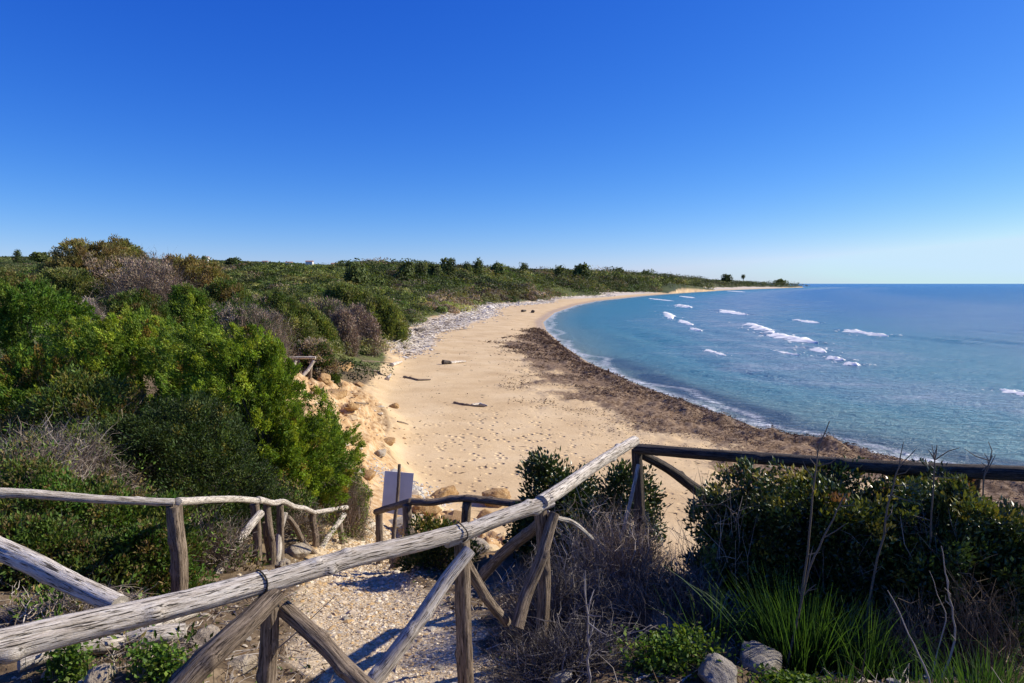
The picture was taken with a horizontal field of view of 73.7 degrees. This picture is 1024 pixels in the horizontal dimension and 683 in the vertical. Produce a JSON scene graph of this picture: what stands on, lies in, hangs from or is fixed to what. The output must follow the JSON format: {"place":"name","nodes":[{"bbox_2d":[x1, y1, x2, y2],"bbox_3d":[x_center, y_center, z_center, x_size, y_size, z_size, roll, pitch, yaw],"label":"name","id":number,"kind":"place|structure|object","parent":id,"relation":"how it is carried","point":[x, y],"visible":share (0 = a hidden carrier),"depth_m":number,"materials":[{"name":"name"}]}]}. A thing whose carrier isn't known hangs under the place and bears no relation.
{"place":"outdoors","nodes":[
{"label":"outdoors","id":0,"kind":"place"},
{"bbox_2d":[7,378,973,682],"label":"path gravel","id":1,"kind":"structure","parent":0,"point":[371,576],"depth_m":6.41,"materials":[{"name":"gravel"}]},
{"bbox_2d":[393,510,485,572],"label":"mastic shrub","id":2,"kind":"object","parent":1,"relation":"on","point":[435,556],"visible":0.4,"depth_m":7.80,"materials":[{"name":"green plant"}]},
{"bbox_2d":[0,260,1023,682],"bbox_3d":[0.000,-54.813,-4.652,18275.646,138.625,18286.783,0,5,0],"label":"ground","id":3,"kind":"structure","parent":0,"point":[496,426],"depth_m":31.78,"materials":[{"name":"sand"}]},
{"bbox_2d":[0,268,71,318],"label":"green bush","id":4,"kind":"object","parent":3,"relation":"on","point":[11,277],"visible":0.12,"depth_m":39.70,"materials":[{"name":"green plant"}]},
{"bbox_2d":[28,251,49,262],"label":"tree","id":5,"kind":"object","parent":3,"relation":"on","point":[39,257],"visible":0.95,"depth_m":938.45,"materials":[{"name":"green plant"}]},
{"bbox_2d":[0,277,108,385],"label":"creeper mound","id":6,"kind":"object","parent":3,"relation":"on","point":[17,319],"visible":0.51,"depth_m":15.07,"materials":[{"name":"green plant"}]},
{"bbox_2d":[0,406,114,512],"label":"dry shrub","id":7,"kind":"object","parent":3,"relation":"on","point":[17,448],"visible":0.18,"depth_m":7.81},
{"bbox_2d":[25,638,100,682],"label":"herb patch","id":8,"kind":"object","parent":3,"relation":"on","point":[71,656],"visible":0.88,"depth_m":3.73,"materials":[{"name":"green plant"}]},
{"bbox_2d":[0,338,136,451],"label":"juniper","id":9,"kind":"object","parent":3,"relation":"on","point":[10,393],"visible":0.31,"depth_m":11.91,"materials":[{"name":"green plant"}]},
{"bbox_2d":[33,266,110,307],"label":"bush","id":10,"kind":"object","parent":3,"relation":"on","point":[76,280],"visible":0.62,"depth_m":48.81,"materials":[{"name":"green plant"}]},
{"bbox_2d":[0,509,160,596],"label":"mastic shrub","id":11,"kind":"object","parent":3,"relation":"on","point":[63,543],"visible":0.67,"depth_m":5.69,"materials":[{"name":"green plant"}]},
{"bbox_2d":[0,573,166,630],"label":"dry shrub","id":12,"kind":"object","parent":3,"relation":"on","point":[55,605],"visible":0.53,"depth_m":4.49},
{"bbox_2d":[0,403,170,506],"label":"dry shrub","id":13,"kind":"object","parent":3,"relation":"on","point":[105,457],"visible":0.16,"depth_m":8.74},
{"bbox_2d":[31,237,141,293],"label":"bush","id":14,"kind":"object","parent":3,"relation":"on","point":[80,246],"visible":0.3,"depth_m":53.33,"materials":[{"name":"green plant"}]},
{"bbox_2d":[70,287,107,343],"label":"dry bush","id":15,"kind":"object","parent":3,"relation":"on","point":[97,310],"visible":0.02,"depth_m":22.06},
{"bbox_2d":[83,663,117,682],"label":"rock","id":16,"kind":"object","parent":3,"relation":"on","point":[97,674],"visible":0.88,"depth_m":3.64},
{"bbox_2d":[0,362,208,495],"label":"mastic shrub","id":17,"kind":"object","parent":3,"relation":"on","point":[104,399],"visible":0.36,"depth_m":10.39,"materials":[{"name":"green plant"}]},
{"bbox_2d":[0,451,213,566],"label":"mastic shrub","id":18,"kind":"object","parent":3,"relation":"on","point":[96,516],"visible":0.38,"depth_m":6.93,"materials":[{"name":"green plant"}]},
{"bbox_2d":[17,613,198,672],"bbox_3d":[-2.307,1.822,4.136,0.419,0.230,1.068,3,6,30],"label":"fallen log","id":19,"kind":"object","parent":3,"relation":"on","point":[35,660],"visible":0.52,"depth_m":4.12,"materials":[{"name":"grey wood"}]},
{"bbox_2d":[67,236,154,291],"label":"bush","id":20,"kind":"object","parent":3,"relation":"on","point":[117,243],"visible":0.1,"depth_m":55.55,"materials":[{"name":"green plant"}]},
{"bbox_2d":[106,233,159,287],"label":"bush","id":21,"kind":"object","parent":3,"relation":"on","point":[126,242],"visible":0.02,"depth_m":57.07,"materials":[{"name":"green plant"}]},
{"bbox_2d":[99,287,186,347],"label":"green bush","id":22,"kind":"object","parent":3,"relation":"on","point":[115,306],"visible":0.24,"depth_m":25.65,"materials":[{"name":"green plant"}]},
{"bbox_2d":[82,244,205,310],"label":"dry bush","id":23,"kind":"object","parent":3,"relation":"on","point":[151,284],"visible":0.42,"depth_m":50.34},
{"bbox_2d":[81,516,219,599],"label":"mastic shrub","id":24,"kind":"object","parent":3,"relation":"on","point":[152,534],"visible":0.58,"depth_m":5.90,"materials":[{"name":"green plant"}]},
{"bbox_2d":[103,637,213,682],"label":"herb patch","id":25,"kind":"object","parent":3,"relation":"on","point":[166,668],"visible":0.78,"depth_m":3.72,"materials":[{"name":"green plant"}]},
{"bbox_2d":[93,621,233,667],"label":"dry shrub","id":26,"kind":"object","parent":3,"relation":"on","point":[142,635],"visible":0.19,"depth_m":4.11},
{"bbox_2d":[21,300,312,478],"bbox_3d":[-6.517,1.104,13.662,4.939,3.868,4.023,1,5,12],"label":"juniper","id":27,"kind":"object","parent":3,"relation":"on","point":[125,340],"visible":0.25,"depth_m":12.60,"materials":[{"name":"green plant"}]},
{"bbox_2d":[0,487,347,592],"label":"log railing","id":28,"kind":"object","parent":3,"relation":"on","point":[179,562],"visible":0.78,"depth_m":6.14,"materials":[{"name":"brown wood"}]},
{"bbox_2d":[74,389,300,538],"bbox_3d":[-4.665,1.976,10.051,3.076,2.507,2.348,-4,6,-41],"label":"mastic shrub","id":29,"kind":"object","parent":3,"relation":"on","point":[167,430],"visible":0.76,"depth_m":9.77,"materials":[{"name":"green plant"}]},
{"bbox_2d":[153,253,234,294],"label":"bush","id":30,"kind":"object","parent":3,"relation":"on","point":[211,274],"visible":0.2,"depth_m":53.83,"materials":[{"name":"green plant"}]},
{"bbox_2d":[162,280,228,352],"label":"green bush","id":31,"kind":"object","parent":3,"relation":"on","point":[201,299],"visible":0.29,"depth_m":29.40,"materials":[{"name":"green plant"}]},
{"bbox_2d":[186,624,219,656],"bbox_3d":[-1.980,1.965,4.406,0.220,0.221,0.272,-4,6,-37],"label":"rock","id":32,"kind":"object","parent":3,"relation":"on","point":[201,633],"visible":0.17,"depth_m":4.37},
{"bbox_2d":[164,504,270,573],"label":"dry shrub","id":33,"kind":"object","parent":3,"relation":"on","point":[225,542],"visible":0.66,"depth_m":7.51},
{"bbox_2d":[200,276,258,334],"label":"green bush","id":34,"kind":"object","parent":3,"relation":"on","point":[220,288],"visible":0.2,"depth_m":37.19,"materials":[{"name":"green plant"}]},
{"bbox_2d":[226,654,257,673],"bbox_3d":[-1.720,2.042,4.310,0.155,0.098,0.228,2,5,26],"label":"rock","id":35,"kind":"object","parent":3,"relation":"on","point":[242,660],"visible":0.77,"depth_m":4.29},
{"bbox_2d":[201,287,297,365],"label":"dry bush","id":36,"kind":"object","parent":3,"relation":"on","point":[243,315],"visible":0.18,"depth_m":26.74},
{"bbox_2d":[140,291,360,525],"bbox_3d":[-4.584,1.456,12.222,3.785,4.718,2.772,-2,5,-21],"label":"juniper","id":37,"kind":"object","parent":3,"relation":"on","point":[241,372],"visible":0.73,"depth_m":11.82,"materials":[{"name":"green plant"}]},
{"bbox_2d":[228,302,302,367],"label":"dry bush","id":38,"kind":"object","parent":3,"relation":"on","point":[288,342],"visible":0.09,"depth_m":30.19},
{"bbox_2d":[254,285,320,350],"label":"green bush","id":39,"kind":"object","parent":3,"relation":"on","point":[301,319],"visible":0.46,"depth_m":45.49,"materials":[{"name":"green plant"}]},
{"bbox_2d":[222,456,357,551],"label":"dry shrub","id":40,"kind":"object","parent":3,"relation":"on","point":[306,531],"visible":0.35,"depth_m":11.06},
{"bbox_2d":[284,542,311,559],"bbox_3d":[-3.119,3.060,9.944,0.358,0.226,0.377,3,6,34],"label":"rock","id":41,"kind":"object","parent":3,"relation":"on","point":[300,550],"visible":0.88,"depth_m":9.86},
{"bbox_2d":[290,356,315,379],"bbox_3d":[-9.896,1.512,32.005,1.309,1.619,0.670,0,5,0],"label":"log railing","id":42,"kind":"object","parent":3,"relation":"on","point":[308,369],"visible":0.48,"depth_m":32.12,"materials":[{"name":"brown wood"}]},
{"bbox_2d":[289,337,341,387],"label":"green bush","id":43,"kind":"object","parent":3,"relation":"on","point":[326,362],"visible":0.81,"depth_m":34.68,"materials":[{"name":"green plant"}]},
{"bbox_2d":[296,302,345,351],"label":"green bush","id":44,"kind":"object","parent":3,"relation":"on","point":[327,330],"visible":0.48,"depth_m":51.45,"materials":[{"name":"green plant"}]},
{"bbox_2d":[299,292,350,317],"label":"dry bush","id":45,"kind":"object","parent":3,"relation":"on","point":[326,307],"visible":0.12,"depth_m":69.02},
{"bbox_2d":[289,384,373,526],"bbox_3d":[-3.641,2.327,13.497,1.692,3.041,1.611,-1,5,-17],"label":"juniper","id":46,"kind":"object","parent":3,"relation":"on","point":[317,391],"visible":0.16,"depth_m":13.30,"materials":[{"name":"green plant"}]},
{"bbox_2d":[319,336,353,359],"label":"scrub bush","id":47,"kind":"object","parent":3,"relation":"on","point":[339,352],"visible":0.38,"depth_m":47.52,"materials":[{"name":"green plant"}]},
{"bbox_2d":[327,389,347,399],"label":"rock","id":48,"kind":"object","parent":3,"relation":"on","point":[339,393],"visible":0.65,"depth_m":29.65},
{"bbox_2d":[315,453,375,540],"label":"dry shrub","id":49,"kind":"object","parent":3,"relation":"on","point":[355,514],"visible":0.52,"depth_m":12.82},
{"bbox_2d":[329,300,363,356],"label":"dry bush","id":50,"kind":"object","parent":3,"relation":"on","point":[345,324],"visible":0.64,"depth_m":53.60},
{"bbox_2d":[322,279,372,309],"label":"green bush","id":51,"kind":"object","parent":3,"relation":"on","point":[339,290],"visible":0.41,"depth_m":88.22,"materials":[{"name":"green plant"}]},
{"bbox_2d":[341,258,369,283],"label":"tree","id":52,"kind":"object","parent":3,"relation":"on","point":[354,272],"visible":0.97,"depth_m":187.41,"materials":[{"name":"green plant"}]},
{"bbox_2d":[346,295,384,357],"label":"dry bush","id":53,"kind":"object","parent":3,"relation":"on","point":[366,324],"visible":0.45,"depth_m":59.52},
{"bbox_2d":[336,358,394,381],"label":"scrub bush","id":54,"kind":"object","parent":3,"relation":"on","point":[363,365],"visible":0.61,"depth_m":44.74,"materials":[{"name":"green plant"}]},
{"bbox_2d":[357,337,378,353],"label":"scrub bush","id":55,"kind":"object","parent":3,"relation":"on","point":[364,349],"visible":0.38,"depth_m":56.87,"materials":[{"name":"green plant"}]},
{"bbox_2d":[359,294,411,341],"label":"green bush","id":56,"kind":"object","parent":3,"relation":"on","point":[387,314],"visible":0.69,"depth_m":78.80,"materials":[{"name":"green plant"}]},
{"bbox_2d":[382,464,413,563],"bbox_3d":[-1.778,2.695,10.282,0.354,1.759,0.523,4,6,39],"label":"sign board","id":57,"kind":"object","parent":3,"relation":"on","point":[398,485],"visible":0.66,"depth_m":10.30,"materials":[{"name":"grey metal"}]},
{"bbox_2d":[393,258,414,277],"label":"tree","id":58,"kind":"object","parent":3,"relation":"on","point":[406,268],"visible":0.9,"depth_m":222.64,"materials":[{"name":"green plant"}]},
{"bbox_2d":[0,256,809,323],"bbox_3d":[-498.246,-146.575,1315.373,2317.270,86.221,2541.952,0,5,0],"label":"dune scrub","id":59,"kind":"object","parent":3,"relation":"on","point":[413,296],"visible":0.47,"depth_m":237.49,"materials":[{"name":"green plant"}]},
{"bbox_2d":[413,261,427,278],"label":"tree","id":60,"kind":"object","parent":3,"relation":"on","point":[422,268],"visible":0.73,"depth_m":227.86,"materials":[{"name":"green plant"}]},
{"bbox_2d":[412,505,441,515],"bbox_3d":[-2.208,4.235,17.471,0.798,0.350,0.534,-3,6,-31],"label":"rock","id":61,"kind":"object","parent":3,"relation":"on","point":[436,509],"visible":0.56,"depth_m":17.25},
{"bbox_2d":[426,262,443,277],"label":"tree","id":62,"kind":"object","parent":3,"relation":"on","point":[432,270],"visible":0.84,"depth_m":247.19,"materials":[{"name":"green plant"}]},
{"bbox_2d":[430,485,458,497],"bbox_3d":[-2.299,5.104,22.669,1.268,0.539,0.784,-5,7,-43],"label":"rock","id":63,"kind":"object","parent":3,"relation":"on","point":[445,491],"visible":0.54,"depth_m":22.54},
{"bbox_2d":[439,257,455,275],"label":"tree","id":64,"kind":"object","parent":3,"relation":"on","point":[448,266],"visible":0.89,"depth_m":266.60,"materials":[{"name":"green plant"}]},
{"bbox_2d":[373,494,565,569],"bbox_3d":[-0.829,2.728,8.726,3.219,1.760,0.841,3,6,34],"label":"log railing","id":65,"kind":"object","parent":3,"relation":"on","point":[466,500],"visible":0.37,"depth_m":8.46,"materials":[{"name":"brown wood"}]},
{"bbox_2d":[472,257,484,278],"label":"tree","id":66,"kind":"object","parent":3,"relation":"on","point":[478,264],"visible":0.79,"depth_m":306.48,"materials":[{"name":"green plant"}]},
{"bbox_2d":[472,538,489,553],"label":"rock","id":67,"kind":"object","parent":3,"relation":"on","point":[481,541],"visible":0.43,"depth_m":9.16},
{"bbox_2d":[482,488,510,507],"bbox_3d":[-0.510,5.156,22.384,0.972,0.706,1.074,0,5,0],"label":"rock","id":68,"kind":"object","parent":3,"relation":"on","point":[504,493],"visible":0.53,"depth_m":22.07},
{"bbox_2d":[351,292,642,509],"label":"pebble bank","id":69,"kind":"structure","parent":3,"relation":"on","point":[430,325],"depth_m":111.73,"materials":[{"name":"gravel"}]},
{"bbox_2d":[489,261,507,276],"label":"tree","id":70,"kind":"object","parent":3,"relation":"on","point":[497,266],"visible":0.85,"depth_m":335.92,"materials":[{"name":"green plant"}]},
{"bbox_2d":[0,436,1023,682],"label":"log railing","id":71,"kind":"object","parent":3,"relation":"on","point":[116,612],"visible":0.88,"depth_m":3.48,"materials":[{"name":"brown wood"}]},
{"bbox_2d":[0,512,1023,682],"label":"plant litter","id":72,"kind":"object","parent":3,"relation":"on","point":[211,613],"visible":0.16,"depth_m":4.54,"materials":[{"name":"plant"}]},
{"bbox_2d":[475,530,627,645],"bbox_3d":[0.293,1.799,5.113,1.219,0.956,0.969,0,5,0],"label":"dry shrub","id":73,"kind":"object","parent":3,"relation":"on","point":[563,594],"visible":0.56,"depth_m":4.98,"materials":[{"name":"plant"}]},
{"bbox_2d":[501,445,610,565],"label":"mastic shrub","id":74,"kind":"object","parent":3,"relation":"on","point":[539,471],"visible":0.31,"depth_m":7.60,"materials":[{"name":"green plant"}]},
{"bbox_2d":[549,669,572,682],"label":"rock","id":75,"kind":"object","parent":3,"relation":"on","point":[565,676],"visible":0.91,"depth_m":4.05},
{"bbox_2d":[473,592,671,682],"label":"dry shrub","id":76,"kind":"object","parent":3,"relation":"on","point":[558,652],"visible":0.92,"depth_m":4.22,"materials":[{"name":"plant"}]},
{"bbox_2d":[573,262,591,279],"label":"tree","id":77,"kind":"object","parent":3,"relation":"on","point":[581,269],"visible":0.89,"depth_m":553.10,"materials":[{"name":"green plant"}]},
{"bbox_2d":[583,570,606,682],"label":"dead stem","id":78,"kind":"object","parent":3,"relation":"on","point":[589,646],"visible":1,"depth_m":3.89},
{"bbox_2d":[531,484,686,599],"bbox_3d":[0.885,1.680,5.603,1.205,1.087,1.193,4,7,42],"label":"dry shrub","id":79,"kind":"object","parent":3,"relation":"on","point":[629,547],"visible":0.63,"depth_m":5.51,"materials":[{"name":"plant"}]},
{"bbox_2d":[567,458,671,578],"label":"mastic shrub","id":80,"kind":"object","parent":3,"relation":"on","point":[623,479],"visible":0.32,"depth_m":6.96,"materials":[{"name":"green plant"}]},
{"bbox_2d":[604,464,639,594],"bbox_3d":[0.916,1.610,5.705,0.038,1.013,0.831,3,6,30],"label":"leaning pole","id":81,"kind":"object","parent":3,"relation":"on","point":[633,488],"visible":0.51,"depth_m":5.87,"materials":[{"name":"brown wood"}]},
{"bbox_2d":[645,608,691,641],"bbox_3d":[1.054,1.933,4.604,0.299,0.261,0.327,4,6,38],"label":"rock","id":82,"kind":"object","parent":3,"relation":"on","point":[670,623],"visible":0.36,"depth_m":4.51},
{"bbox_2d":[578,539,760,647],"bbox_3d":[1.049,1.732,4.671,1.244,0.752,0.738,-1,5,-14],"label":"dry shrub","id":83,"kind":"object","parent":3,"relation":"on","point":[673,599],"visible":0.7,"depth_m":4.61,"materials":[{"name":"plant"}]},
{"bbox_2d":[606,621,749,682],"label":"herb patch","id":84,"kind":"object","parent":3,"relation":"on","point":[669,648],"visible":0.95,"depth_m":4.06,"materials":[{"name":"green plant"}]},
{"bbox_2d":[644,569,782,654],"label":"grass tuft","id":85,"kind":"object","parent":3,"relation":"on","point":[719,629],"visible":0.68,"depth_m":4.44,"materials":[{"name":"green plant"}]},
{"bbox_2d":[404,325,1023,544],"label":"seagrass wrack","id":86,"kind":"object","parent":3,"relation":"on","point":[537,331],"visible":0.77,"depth_m":44.19,"materials":[{"name":"plant"}]},
{"bbox_2d":[698,653,737,682],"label":"rock","id":87,"kind":"object","parent":3,"relation":"on","point":[712,669],"visible":0.99,"depth_m":3.80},
{"bbox_2d":[641,455,834,641],"bbox_3d":[1.778,1.592,5.022,1.594,1.366,1.144,0,5,0],"label":"mastic shrub","id":88,"kind":"object","parent":3,"relation":"on","point":[733,537],"visible":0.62,"depth_m":4.91,"materials":[{"name":"green plant"}]},
{"bbox_2d":[740,640,781,678],"bbox_3d":[1.468,1.929,4.075,0.250,0.192,0.301,4,6,37],"label":"rock","id":89,"kind":"object","parent":3,"relation":"on","point":[757,653],"visible":0.62,"depth_m":4.01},
{"bbox_2d":[738,662,838,682],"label":"herb patch","id":90,"kind":"object","parent":3,"relation":"on","point":[792,677],"visible":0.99,"depth_m":3.78,"materials":[{"name":"green plant"}]},
{"bbox_2d":[784,493,854,671],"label":"dry stalk","id":91,"kind":"object","parent":3,"relation":"on","point":[802,597],"visible":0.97,"depth_m":4.14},
{"bbox_2d":[799,421,839,623],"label":"dry stalk","id":92,"kind":"object","parent":3,"relation":"on","point":[807,553],"visible":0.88,"depth_m":4.25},
{"bbox_2d":[666,555,986,677],"bbox_3d":[1.907,1.837,4.244,1.554,0.915,1.644,-5,7,-44],"label":"grass tuft","id":93,"kind":"object","parent":3,"relation":"on","point":[806,648],"visible":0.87,"depth_m":4.23,"materials":[{"name":"green plant"}]},
{"bbox_2d":[779,455,886,579],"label":"mastic shrub","id":94,"kind":"object","parent":3,"relation":"on","point":[839,474],"visible":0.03,"depth_m":5.31,"materials":[{"name":"green plant"}]},
{"bbox_2d":[749,455,958,659],"bbox_3d":[2.429,1.557,4.893,1.885,1.472,1.239,0,5,0],"label":"mastic shrub","id":95,"kind":"object","parent":3,"relation":"on","point":[862,520],"visible":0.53,"depth_m":4.66,"materials":[{"name":"green plant"}]},
{"bbox_2d":[816,645,922,682],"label":"grass tuft","id":96,"kind":"object","parent":3,"relation":"on","point":[849,679],"visible":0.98,"depth_m":3.67,"materials":[{"name":"green plant"}]},
{"bbox_2d":[856,442,917,661],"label":"dry stalk","id":97,"kind":"object","parent":3,"relation":"on","point":[878,553],"visible":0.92,"depth_m":4.31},
{"bbox_2d":[779,592,1006,681],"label":"grass tuft","id":98,"kind":"object","parent":3,"relation":"on","point":[877,664],"visible":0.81,"depth_m":4.03,"materials":[{"name":"green plant"}]},
{"bbox_2d":[847,584,957,679],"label":"dry shrub","id":99,"kind":"object","parent":3,"relation":"on","point":[912,633],"visible":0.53,"depth_m":4.13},
{"bbox_2d":[887,590,930,682],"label":"stick","id":100,"kind":"object","parent":3,"relation":"on","point":[912,641],"visible":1,"depth_m":3.38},
{"bbox_2d":[839,458,981,582],"bbox_3d":[3.011,1.576,5.162,1.536,1.355,0.856,0,5,0],"label":"mastic shrub","id":101,"kind":"object","parent":3,"relation":"on","point":[882,481],"visible":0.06,"depth_m":5.08,"materials":[{"name":"green plant"}]},
{"bbox_2d":[849,632,1000,682],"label":"grass tuft","id":102,"kind":"object","parent":3,"relation":"on","point":[920,676],"visible":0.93,"depth_m":3.51,"materials":[{"name":"green plant"}]},
{"bbox_2d":[836,460,1023,674],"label":"mastic shrub","id":103,"kind":"object","parent":3,"relation":"on","point":[959,532],"visible":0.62,"depth_m":4.36,"materials":[{"name":"green plant"}]},
{"bbox_2d":[914,445,957,628],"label":"dry stalk","id":104,"kind":"object","parent":3,"relation":"on","point":[934,458],"visible":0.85,"depth_m":4.40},
{"bbox_2d":[940,546,955,682],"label":"dead stem","id":105,"kind":"object","parent":3,"relation":"on","point":[954,637],"visible":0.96,"depth_m":3.58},
{"bbox_2d":[898,621,1023,682],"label":"grass tuft","id":106,"kind":"object","parent":3,"relation":"on","point":[975,674],"visible":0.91,"depth_m":3.55,"materials":[{"name":"green plant"}]},
{"bbox_2d":[922,554,1023,682],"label":"dry shrub","id":107,"kind":"object","parent":3,"relation":"on","point":[979,628],"visible":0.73,"depth_m":4.03,"materials":[{"name":"plant"}]},
{"bbox_2d":[965,442,994,538],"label":"dry stalk","id":108,"kind":"object","parent":3,"relation":"on","point":[987,466],"visible":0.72,"depth_m":4.50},
{"bbox_2d":[0,0,1023,283],"label":"sky","id":109,"kind":"structure","parent":0,"point":[793,141],"materials":[{"name":"blue"}]},
{"bbox_2d":[543,284,1023,465],"bbox_3d":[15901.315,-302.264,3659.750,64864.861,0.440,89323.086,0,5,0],"label":"sea","id":110,"kind":"structure","parent":0,"point":[941,357],"depth_m":76.69,"materials":[{"name":"liquid"}]},
{"bbox_2d":[649,291,1023,394],"bbox_3d":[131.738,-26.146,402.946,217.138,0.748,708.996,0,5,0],"label":"wave foam","id":111,"kind":"object","parent":110,"relation":"on","point":[773,334],"visible":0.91,"depth_m":108.04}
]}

